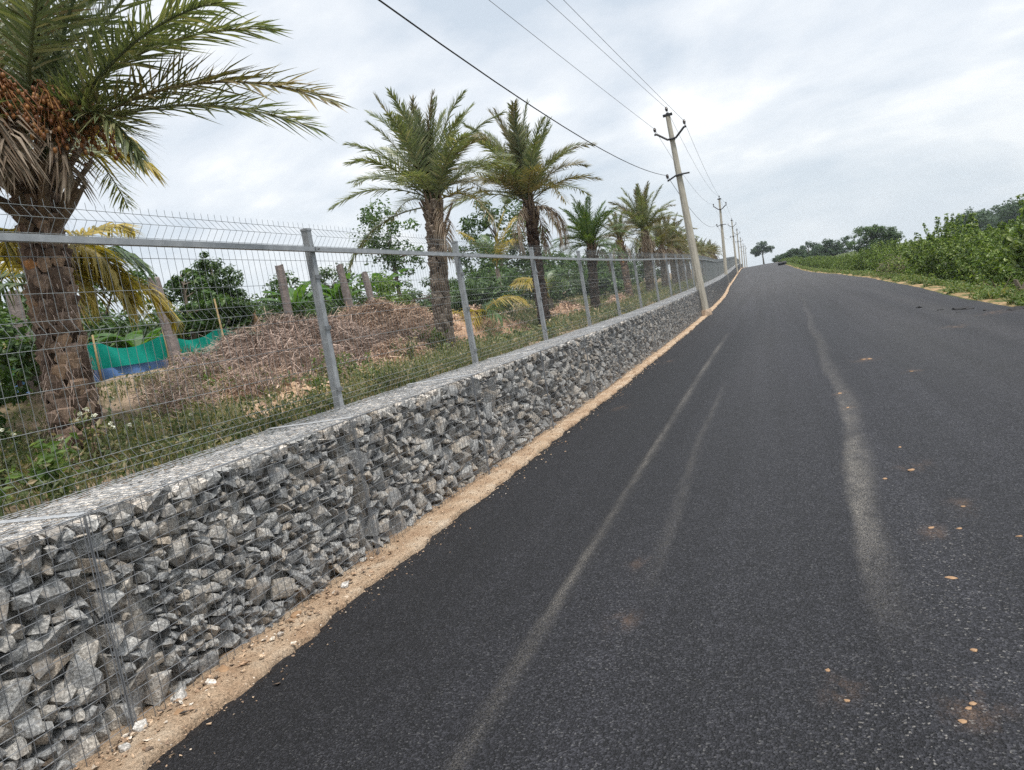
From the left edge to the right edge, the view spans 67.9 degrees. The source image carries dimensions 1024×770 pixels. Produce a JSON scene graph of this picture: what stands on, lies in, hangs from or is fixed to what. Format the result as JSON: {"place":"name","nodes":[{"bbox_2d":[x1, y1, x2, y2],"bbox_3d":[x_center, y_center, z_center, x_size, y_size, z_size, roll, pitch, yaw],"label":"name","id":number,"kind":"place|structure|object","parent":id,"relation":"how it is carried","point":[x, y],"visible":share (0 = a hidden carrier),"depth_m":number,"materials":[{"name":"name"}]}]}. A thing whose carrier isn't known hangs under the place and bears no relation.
{"place":"outdoors","nodes":[
{"label":"outdoors","id":0,"kind":"place"},
{"bbox_2d":[0,269,728,519],"bbox_3d":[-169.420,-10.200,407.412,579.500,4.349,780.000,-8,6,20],"label":"field","id":1,"kind":"structure","parent":0,"point":[125,403],"depth_m":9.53,"materials":[{"name":"green plant"}]},
{"bbox_2d":[0,412,23,452],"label":"garden shrub","id":2,"kind":"object","parent":1,"relation":"on","point":[2,421],"visible":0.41,"depth_m":7.33,"materials":[{"name":"green plant"}]},
{"bbox_2d":[0,363,32,406],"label":"garden shrub","id":3,"kind":"object","parent":1,"relation":"on","point":[6,380],"visible":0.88,"depth_m":8.33,"materials":[{"name":"green plant"}]},
{"bbox_2d":[5,290,42,392],"bbox_3d":[-6.924,-0.516,10.839,0.235,1.692,0.212,-8,6,24],"label":"granite post","id":4,"kind":"object","parent":1,"relation":"on","point":[19,312],"visible":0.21,"depth_m":10.74,"materials":[{"name":"grey stone"}]},
{"bbox_2d":[0,428,50,493],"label":"weed plant","id":5,"kind":"object","parent":1,"relation":"on","point":[13,461],"visible":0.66,"depth_m":5.20,"materials":[{"name":"green plant"}]},
{"bbox_2d":[4,432,81,498],"bbox_3d":[-3.021,0.542,4.918,0.536,0.414,0.398,-8,6,20],"label":"weed plant","id":6,"kind":"object","parent":1,"relation":"on","point":[49,458],"visible":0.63,"depth_m":4.82,"materials":[{"name":"green plant"}]},
{"bbox_2d":[0,313,94,393],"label":"garden shrub","id":7,"kind":"object","parent":1,"relation":"on","point":[15,364],"visible":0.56,"depth_m":9.86,"materials":[{"name":"green plant"}]},
{"bbox_2d":[1,293,125,347],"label":"broadleaf tree","id":8,"kind":"object","parent":1,"relation":"on","point":[104,329],"visible":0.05,"depth_m":16.88,"materials":[{"name":"green plant"}]},
{"bbox_2d":[51,396,131,477],"bbox_3d":[-3.020,0.392,5.534,0.548,0.572,0.637,-14,7,-35],"label":"weed plant","id":9,"kind":"object","parent":1,"relation":"on","point":[104,440],"visible":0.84,"depth_m":5.46,"materials":[{"name":"green plant"}]},
{"bbox_2d":[0,221,184,341],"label":"coconut palm","id":10,"kind":"object","parent":1,"relation":"on","point":[87,279],"visible":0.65,"depth_m":8.18,"materials":[{"name":"green plant"}]},
{"bbox_2d":[2,267,188,366],"bbox_3d":[-10.257,-1.171,18.124,4.804,2.967,4.106,-8,6,20],"label":"broadleaf tree","id":11,"kind":"object","parent":1,"relation":"on","point":[141,322],"visible":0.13,"depth_m":18.01,"materials":[{"name":"green plant"}]},
{"bbox_2d":[90,300,144,339],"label":"broadleaf tree","id":12,"kind":"object","parent":1,"relation":"on","point":[101,304],"visible":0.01,"depth_m":20.32,"materials":[{"name":"green plant"}]},
{"bbox_2d":[88,327,162,363],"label":"banana plant","id":13,"kind":"object","parent":1,"relation":"on","point":[128,343],"visible":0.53,"depth_m":16.30,"materials":[{"name":"green plant"}]},
{"bbox_2d":[3,299,260,392],"bbox_3d":[-6.952,-0.988,16.363,0.498,1.703,8.235,-8,6,21],"label":"shade net","id":14,"kind":"object","parent":1,"relation":"on","point":[105,359],"visible":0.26,"depth_m":15.21,"materials":[{"name":"teal fabric"}]},
{"bbox_2d":[124,367,200,409],"bbox_3d":[-4.605,0.066,10.096,0.989,0.689,0.962,-8,6,20],"label":"dry shrub","id":15,"kind":"object","parent":1,"relation":"on","point":[156,384],"visible":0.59,"depth_m":9.98,"materials":[{"name":"brown plant"}]},
{"bbox_2d":[148,277,183,366],"bbox_3d":[-6.097,-1.035,13.456,0.330,1.794,0.206,-9,5,13],"label":"granite post","id":16,"kind":"object","parent":1,"relation":"on","point":[173,342],"visible":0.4,"depth_m":13.39,"materials":[{"name":"grey stone"}]},
{"bbox_2d":[126,296,209,339],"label":"broadleaf tree","id":17,"kind":"object","parent":1,"relation":"on","point":[188,334],"visible":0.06,"depth_m":22.48,"materials":[{"name":"green plant"}]},
{"bbox_2d":[0,0,357,464],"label":"date palm","id":18,"kind":"object","parent":1,"relation":"on","point":[38,77],"visible":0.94,"depth_m":5.43,"materials":[{"name":"green plant"}]},
{"bbox_2d":[63,128,167,189],"bbox_3d":[-4.213,-1.049,7.824,2.058,3.337,1.287,-8,6,20],"label":"frond","id":19,"kind":"object","parent":18,"relation":"attached to","point":[120,160],"visible":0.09,"depth_m":7.54,"materials":[{"name":"green palm leaves"},{"name":"yellowed palm leaves"}]},
{"bbox_2d":[163,410,204,444],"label":"weed plant","id":20,"kind":"object","parent":1,"relation":"on","point":[180,425],"visible":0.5,"depth_m":6.72,"materials":[{"name":"green plant"}]},
{"bbox_2d":[144,377,225,418],"bbox_3d":[-4.042,0.215,9.514,0.960,0.728,1.023,-8,6,20],"label":"dry shrub","id":21,"kind":"object","parent":1,"relation":"on","point":[170,405],"visible":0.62,"depth_m":9.40,"materials":[{"name":"brown plant"}]},
{"bbox_2d":[158,342,227,383],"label":"dry shrub","id":22,"kind":"object","parent":1,"relation":"on","point":[191,359],"visible":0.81,"depth_m":11.41,"materials":[{"name":"brown plant"}]},
{"bbox_2d":[163,267,232,339],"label":"broadleaf tree","id":23,"kind":"object","parent":1,"relation":"on","point":[194,305],"visible":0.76,"depth_m":18.30,"materials":[{"name":"green plant"}]},
{"bbox_2d":[180,251,257,337],"bbox_3d":[-7.725,-2.027,19.959,1.963,3.072,1.958,-8,6,20],"label":"broadleaf tree","id":24,"kind":"object","parent":1,"relation":"on","point":[240,311],"visible":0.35,"depth_m":19.73,"materials":[{"name":"green plant"}]},
{"bbox_2d":[196,367,244,393],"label":"weed plant","id":25,"kind":"object","parent":1,"relation":"on","point":[213,380],"visible":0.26,"depth_m":10.83,"materials":[{"name":"green plant"}]},
{"bbox_2d":[213,358,285,401],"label":"dry shrub","id":26,"kind":"object","parent":1,"relation":"on","point":[257,375],"visible":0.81,"depth_m":10.71,"materials":[{"name":"brown plant"}]},
{"bbox_2d":[195,360,345,403],"bbox_3d":[-3.720,0.046,11.541,2.210,0.987,3.168,-8,6,20],"label":"brush heap","id":27,"kind":"object","parent":1,"relation":"on","point":[283,370],"visible":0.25,"depth_m":11.28,"materials":[{"name":"plant"}]},
{"bbox_2d":[173,306,389,380],"bbox_3d":[-3.711,-0.667,14.866,3.669,2.003,7.207,-8,6,20],"label":"brush heap","id":28,"kind":"object","parent":1,"relation":"on","point":[292,356],"visible":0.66,"depth_m":13.43,"materials":[{"name":"brown plant"}]},
{"bbox_2d":[275,264,293,320],"bbox_3d":[-4.939,-1.647,16.770,0.195,2.040,0.201,-7,6,27],"label":"granite post","id":29,"kind":"object","parent":1,"relation":"on","point":[287,307],"visible":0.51,"depth_m":16.66,"materials":[{"name":"grey stone"}]},
{"bbox_2d":[255,270,316,325],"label":"broadleaf tree","id":30,"kind":"object","parent":1,"relation":"on","point":[276,307],"visible":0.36,"depth_m":23.59,"materials":[{"name":"green plant"}]},
{"bbox_2d":[244,377,342,417],"bbox_3d":[-2.490,0.171,8.986,1.034,0.552,2.088,-8,6,20],"label":"earth mound","id":31,"kind":"object","parent":1,"relation":"on","point":[293,386],"visible":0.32,"depth_m":8.74,"materials":[{"name":"soil"}]},
{"bbox_2d":[252,281,338,318],"bbox_3d":[-5.935,-1.789,20.513,2.420,1.825,1.774,-10,5,4],"label":"banana plant","id":32,"kind":"object","parent":1,"relation":"on","point":[299,291],"visible":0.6,"depth_m":20.31,"materials":[{"name":"green plant"}]},
{"bbox_2d":[283,382,333,412],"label":"weed plant","id":33,"kind":"object","parent":1,"relation":"on","point":[311,395],"visible":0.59,"depth_m":7.45,"materials":[{"name":"green plant"}]},
{"bbox_2d":[305,369,341,401],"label":"weed plant","id":34,"kind":"object","parent":1,"relation":"on","point":[318,383],"visible":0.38,"depth_m":8.26,"materials":[{"name":"green plant"}]},
{"bbox_2d":[311,348,351,376],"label":"weed plant","id":35,"kind":"object","parent":1,"relation":"on","point":[337,364],"visible":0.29,"depth_m":12.64,"materials":[{"name":"green plant"}]},
{"bbox_2d":[302,362,362,384],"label":"weed plant","id":36,"kind":"object","parent":1,"relation":"on","point":[322,377],"visible":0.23,"depth_m":10.75,"materials":[{"name":"green plant"}]},
{"bbox_2d":[298,272,367,311],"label":"banana plant","id":37,"kind":"object","parent":1,"relation":"on","point":[337,295],"visible":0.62,"depth_m":22.73,"materials":[{"name":"green plant"}]},
{"bbox_2d":[309,263,357,317],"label":"broadleaf tree","id":38,"kind":"object","parent":1,"relation":"on","point":[333,304],"visible":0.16,"depth_m":26.49,"materials":[{"name":"green plant"}]},
{"bbox_2d":[336,264,353,308],"bbox_3d":[-4.134,-2.039,19.298,0.283,2.090,0.202,-9,5,6],"label":"granite post","id":39,"kind":"object","parent":1,"relation":"on","point":[343,285],"visible":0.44,"depth_m":19.20,"materials":[{"name":"grey stone"}]},
{"bbox_2d":[0,280,694,516],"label":"weed ground cover","id":40,"kind":"object","parent":1,"relation":"on","point":[98,461],"visible":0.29,"depth_m":7.45,"materials":[{"name":"green plant"}]},
{"bbox_2d":[335,350,380,381],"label":"weed plant","id":41,"kind":"object","parent":1,"relation":"on","point":[352,363],"visible":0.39,"depth_m":11.98,"materials":[{"name":"green plant"}]},
{"bbox_2d":[361,271,374,301],"bbox_3d":[-3.745,-2.119,20.457,0.318,1.894,0.201,-8,6,24],"label":"granite post","id":42,"kind":"object","parent":1,"relation":"on","point":[368,284],"visible":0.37,"depth_m":20.35,"materials":[{"name":"grey stone"}]},
{"bbox_2d":[350,270,415,309],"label":"fruit tree","id":43,"kind":"object","parent":1,"relation":"on","point":[384,291],"visible":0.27,"depth_m":23.74,"materials":[{"name":"green plant"}]},
{"bbox_2d":[307,296,463,349],"bbox_3d":[-2.845,-1.237,18.049,3.961,1.898,8.894,-8,6,20],"label":"brush heap","id":44,"kind":"object","parent":1,"relation":"on","point":[392,316],"visible":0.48,"depth_m":17.39,"materials":[{"name":"brown plant"}]},
{"bbox_2d":[346,195,425,305],"bbox_3d":[-5.212,-5.254,32.722,3.265,5.748,2.755,-8,6,20],"label":"broadleaf tree","id":45,"kind":"object","parent":1,"relation":"on","point":[371,218],"visible":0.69,"depth_m":32.47,"materials":[{"name":"green plant"}]},
{"bbox_2d":[358,268,413,292],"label":"banana plant","id":46,"kind":"object","parent":1,"relation":"on","point":[379,277],"visible":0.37,"depth_m":25.47,"materials":[{"name":"green plant"}]},
{"bbox_2d":[338,333,436,382],"bbox_3d":[-2.129,-0.514,13.887,1.606,0.925,3.450,-8,6,20],"label":"brush heap","id":47,"kind":"object","parent":1,"relation":"on","point":[394,349],"visible":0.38,"depth_m":13.62,"materials":[{"name":"plant"}]},
{"bbox_2d":[389,334,419,360],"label":"weed plant","id":48,"kind":"object","parent":1,"relation":"on","point":[411,350],"visible":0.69,"depth_m":13.54,"materials":[{"name":"green plant"}]},
{"bbox_2d":[328,86,517,349],"bbox_3d":[-1.614,-3.211,15.434,3.918,5.502,4.357,-9,6,15],"label":"date palm","id":49,"kind":"object","parent":1,"relation":"on","point":[427,174],"visible":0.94,"depth_m":14.95,"materials":[{"name":"green plant"}]},
{"bbox_2d":[398,276,472,312],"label":"broadleaf tree","id":50,"kind":"object","parent":1,"relation":"on","point":[423,302],"visible":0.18,"depth_m":37.53,"materials":[{"name":"green plant"}]},
{"bbox_2d":[450,276,523,312],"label":"garden bush","id":51,"kind":"object","parent":1,"relation":"on","point":[479,291],"visible":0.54,"depth_m":26.05,"materials":[{"name":"green plant"}]},
{"bbox_2d":[456,210,520,286],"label":"coconut palm","id":52,"kind":"object","parent":1,"relation":"on","point":[503,239],"visible":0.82,"depth_m":28.68,"materials":[{"name":"green plant"}]},
{"bbox_2d":[450,259,527,302],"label":"broadleaf tree","id":53,"kind":"object","parent":1,"relation":"on","point":[479,271],"visible":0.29,"depth_m":32.30,"materials":[{"name":"green plant"}]},
{"bbox_2d":[452,294,529,331],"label":"coconut palm","id":54,"kind":"object","parent":1,"relation":"on","point":[484,309],"visible":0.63,"depth_m":19.81,"materials":[{"name":"yellow plant"}]},
{"bbox_2d":[452,304,530,344],"bbox_3d":[-0.913,-1.505,20.308,2.846,1.383,6.808,-8,6,20],"label":"earth mound","id":55,"kind":"object","parent":1,"relation":"on","point":[460,324],"visible":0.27,"depth_m":19.73,"materials":[{"name":"soil"}]},
{"bbox_2d":[447,197,549,285],"bbox_3d":[-0.652,-6.512,37.555,5.357,5.647,3.297,-8,6,20],"label":"broadleaf tree","id":56,"kind":"object","parent":1,"relation":"on","point":[485,224],"visible":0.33,"depth_m":37.12,"materials":[{"name":"green plant"}]},
{"bbox_2d":[443,99,601,326],"bbox_3d":[0.618,-4.771,21.633,5.091,6.550,4.684,-14,7,-39],"label":"date palm","id":57,"kind":"object","parent":1,"relation":"on","point":[524,180],"visible":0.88,"depth_m":21.04,"materials":[{"name":"green plant"}]},
{"bbox_2d":[517,265,576,303],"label":"garden bush","id":58,"kind":"object","parent":1,"relation":"on","point":[567,293],"visible":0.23,"depth_m":33.62,"materials":[{"name":"green plant"}]},
{"bbox_2d":[509,270,588,307],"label":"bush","id":59,"kind":"object","parent":1,"relation":"on","point":[555,288],"visible":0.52,"depth_m":27.67,"materials":[{"name":"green plant"}]},
{"bbox_2d":[520,247,586,288],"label":"bush","id":60,"kind":"object","parent":1,"relation":"on","point":[574,263],"visible":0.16,"depth_m":41.56,"materials":[{"name":"green plant"}]},
{"bbox_2d":[550,300,590,318],"bbox_3d":[1.904,-2.446,26.012,1.784,0.970,5.642,-8,6,20],"label":"earth mound","id":61,"kind":"object","parent":1,"relation":"on","point":[565,309],"visible":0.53,"depth_m":25.56,"materials":[{"name":"soil"}]},
{"bbox_2d":[542,194,632,307],"bbox_3d":[2.867,-4.668,27.305,2.971,4.516,3.500,-7,6,28],"label":"date palm","id":62,"kind":"object","parent":1,"relation":"on","point":[586,227],"visible":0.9,"depth_m":26.94,"materials":[{"name":"green plant"}]},
{"bbox_2d":[571,269,623,295],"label":"garden bush","id":63,"kind":"object","parent":1,"relation":"on","point":[608,280],"visible":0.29,"depth_m":37.36,"materials":[{"name":"green plant"}]},
{"bbox_2d":[570,249,634,278],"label":"broadleaf tree","id":64,"kind":"object","parent":1,"relation":"on","point":[599,261],"visible":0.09,"depth_m":50.09,"materials":[{"name":"green plant"}]},
{"bbox_2d":[587,261,643,291],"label":"garden bush","id":65,"kind":"object","parent":1,"relation":"on","point":[618,271],"visible":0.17,"depth_m":43.68,"materials":[{"name":"green plant"}]},
{"bbox_2d":[600,210,645,295],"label":"date palm","id":66,"kind":"object","parent":1,"relation":"on","point":[620,241],"visible":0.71,"depth_m":34.05,"materials":[{"name":"green plant"}]},
{"bbox_2d":[630,258,660,284],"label":"garden bush","id":67,"kind":"object","parent":1,"relation":"on","point":[641,267],"visible":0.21,"depth_m":54.77,"materials":[{"name":"green plant"}]},
{"bbox_2d":[608,181,685,293],"bbox_3d":[6.995,-7.573,39.642,4.262,5.959,4.432,-10,5,2],"label":"date palm","id":68,"kind":"object","parent":1,"relation":"on","point":[640,220],"visible":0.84,"depth_m":39.11,"materials":[{"name":"green plant"}]},
{"bbox_2d":[635,216,689,286],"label":"date palm","id":69,"kind":"object","parent":1,"relation":"on","point":[661,249],"visible":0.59,"depth_m":45.31,"materials":[{"name":"green plant"}]},
{"bbox_2d":[650,212,699,283],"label":"date palm","id":70,"kind":"object","parent":1,"relation":"on","point":[672,232],"visible":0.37,"depth_m":52.18,"materials":[{"name":"green plant"}]},
{"bbox_2d":[666,228,699,279],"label":"date palm","id":71,"kind":"object","parent":1,"relation":"on","point":[680,273],"visible":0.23,"depth_m":59.01,"materials":[{"name":"green plant"}]},
{"bbox_2d":[0,0,1023,327],"label":"sky","id":72,"kind":"structure","parent":0,"point":[811,120],"materials":[{"name":"white"}]},
{"bbox_2d":[147,262,1023,769],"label":"road","id":73,"kind":"structure","parent":0,"point":[713,542],"depth_m":4.05,"materials":[{"name":"black asphalt"}]},
{"bbox_2d":[74,326,697,769],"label":"kerb gravel","id":74,"kind":"structure","parent":73,"relation":"on","point":[150,722],"depth_m":4.20,"materials":[{"name":"beige gravel"}]},
{"bbox_2d":[71,269,740,769],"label":"kerb strip","id":75,"kind":"object","parent":73,"relation":"on","point":[173,731],"visible":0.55,"depth_m":4.47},
{"bbox_2d":[131,718,147,732],"bbox_3d":[-1.704,1.558,3.474,0.070,0.045,0.084,-8,6,20],"label":"loose stone","id":76,"kind":"object","parent":75,"relation":"on","point":[139,725],"visible":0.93,"depth_m":3.46,"materials":[{"name":"stone"}]},
{"bbox_2d":[170,687,186,702],"bbox_3d":[-1.633,1.514,3.719,0.079,0.060,0.084,-8,6,20],"label":"loose stone","id":77,"kind":"object","parent":75,"relation":"on","point":[181,693],"visible":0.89,"depth_m":3.71,"materials":[{"name":"stone"}]},
{"bbox_2d":[0,264,741,769],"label":"gabion wall","id":78,"kind":"structure","parent":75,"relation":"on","point":[122,604],"depth_m":4.31,"materials":[{"name":"stone"}]},
{"bbox_2d":[0,197,738,518],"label":"fence","id":79,"kind":"object","parent":78,"relation":"on","point":[309,249],"visible":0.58,"depth_m":6.66,"materials":[{"name":"metal"}]},
{"bbox_2d":[653,107,711,315],"bbox_3d":[6.838,-6.606,29.733,1.254,8.509,0.545,-10,5,20],"label":"utility pole","id":80,"kind":"object","parent":75,"relation":"on","point":[700,288],"visible":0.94,"depth_m":29.66,"materials":[{"name":"concrete"}]},
{"bbox_2d":[378,0,740,250],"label":"overhead cable","id":81,"kind":"object","parent":80,"relation":"attached to","point":[403,17],"visible":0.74,"depth_m":10.07,"materials":[{"name":"black rubber"}]},
{"bbox_2d":[713,196,729,284],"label":"utility pole","id":82,"kind":"object","parent":75,"relation":"on","point":[723,246],"visible":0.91,"depth_m":72.12,"materials":[{"name":"grey concrete"}]},
{"bbox_2d":[785,264,1017,306],"bbox_3d":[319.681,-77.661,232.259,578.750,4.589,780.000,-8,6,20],"label":"field","id":83,"kind":"structure","parent":0,"point":[939,290],"depth_m":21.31,"materials":[{"name":"soil"}]},
{"bbox_2d":[850,246,879,270],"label":"orchard bush","id":84,"kind":"object","parent":83,"relation":"on","point":[860,262],"visible":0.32,"depth_m":50.94,"materials":[{"name":"green plant"}]},
{"bbox_2d":[845,224,904,251],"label":"broadleaf tree","id":85,"kind":"object","parent":83,"relation":"on","point":[882,233],"visible":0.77,"depth_m":124.50,"materials":[{"name":"green plant"}]},
{"bbox_2d":[863,240,904,270],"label":"orchard bush","id":86,"kind":"object","parent":83,"relation":"on","point":[870,263],"visible":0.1,"depth_m":46.34,"materials":[{"name":"green plant"}]},
{"bbox_2d":[865,238,910,272],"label":"orchard bush","id":87,"kind":"object","parent":83,"relation":"on","point":[893,243],"visible":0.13,"depth_m":43.95,"materials":[{"name":"green plant"}]},
{"bbox_2d":[876,255,908,273],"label":"dry shrub","id":88,"kind":"object","parent":83,"relation":"on","point":[886,266],"visible":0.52,"depth_m":36.45,"materials":[{"name":"green plant"}]},
{"bbox_2d":[875,243,913,271],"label":"orchard bush","id":89,"kind":"object","parent":83,"relation":"on","point":[901,249],"visible":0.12,"depth_m":39.87,"materials":[{"name":"green plant"}]},
{"bbox_2d":[787,262,1023,305],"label":"verge plants","id":90,"kind":"object","parent":83,"relation":"on","point":[982,291],"visible":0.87,"depth_m":21.61,"materials":[{"name":"green plant"}]},
{"bbox_2d":[898,213,981,278],"bbox_3d":[18.575,-5.440,32.487,3.626,3.731,3.485,-9,5,6],"label":"orchard bush","id":91,"kind":"object","parent":83,"relation":"on","point":[948,231],"visible":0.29,"depth_m":32.41,"materials":[{"name":"green plant"}]},
{"bbox_2d":[912,237,982,281],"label":"orchard bush","id":92,"kind":"object","parent":83,"relation":"on","point":[928,267],"visible":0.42,"depth_m":30.50,"materials":[{"name":"green plant"}]},
{"bbox_2d":[932,228,1015,282],"bbox_3d":[17.114,-4.229,28.223,3.179,3.036,3.246,-10,5,3],"label":"orchard bush","id":93,"kind":"object","parent":83,"relation":"on","point":[945,263],"visible":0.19,"depth_m":28.10,"materials":[{"name":"green plant"}]},
{"bbox_2d":[943,227,1022,284],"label":"orchard bush","id":94,"kind":"object","parent":83,"relation":"on","point":[974,240],"visible":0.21,"depth_m":25.66,"materials":[{"name":"green plant"}]},
{"bbox_2d":[944,197,1023,233],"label":"wood","id":95,"kind":"object","parent":83,"relation":"on","point":[1004,213],"visible":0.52,"depth_m":211.18,"materials":[{"name":"green plant"}]},
{"bbox_2d":[962,224,1023,287],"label":"orchard bush","id":96,"kind":"object","parent":83,"relation":"on","point":[988,276],"visible":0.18,"depth_m":23.53,"materials":[{"name":"green plant"}]},
{"bbox_2d":[983,216,1023,290],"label":"orchard bush","id":97,"kind":"object","parent":83,"relation":"on","point":[1003,276],"visible":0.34,"depth_m":21.14,"materials":[{"name":"green plant"}]},
{"bbox_2d":[996,193,1023,296],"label":"orchard bush","id":98,"kind":"object","parent":83,"relation":"on","point":[1015,254],"visible":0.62,"depth_m":18.83,"materials":[{"name":"green plant"}]},
{"bbox_2d":[830,229,995,256],"bbox_3d":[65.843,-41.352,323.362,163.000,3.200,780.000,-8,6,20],"label":"ground","id":99,"kind":"structure","parent":0,"point":[849,253],"depth_m":154.57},
{"bbox_2d":[750,241,774,263],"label":"broadleaf tree","id":100,"kind":"object","parent":99,"relation":"on","point":[757,250],"visible":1,"depth_m":308.46,"materials":[{"name":"green plant"}]},
{"bbox_2d":[777,248,807,260],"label":"broadleaf tree","id":101,"kind":"object","parent":99,"relation":"on","point":[791,252],"visible":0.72,"depth_m":184.18,"materials":[{"name":"green plant"}]},
{"bbox_2d":[799,240,823,258],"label":"broadleaf tree","id":102,"kind":"object","parent":99,"relation":"on","point":[807,245],"visible":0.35,"depth_m":197.32,"materials":[{"name":"green plant"}]},
{"bbox_2d":[808,238,843,257],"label":"broadleaf tree","id":103,"kind":"object","parent":99,"relation":"on","point":[829,249],"visible":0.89,"depth_m":172.18,"materials":[{"name":"green plant"}]},
{"bbox_2d":[832,235,857,253],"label":"broadleaf tree","id":104,"kind":"object","parent":99,"relation":"on","point":[845,240],"visible":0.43,"depth_m":225.23,"materials":[{"name":"green plant"}]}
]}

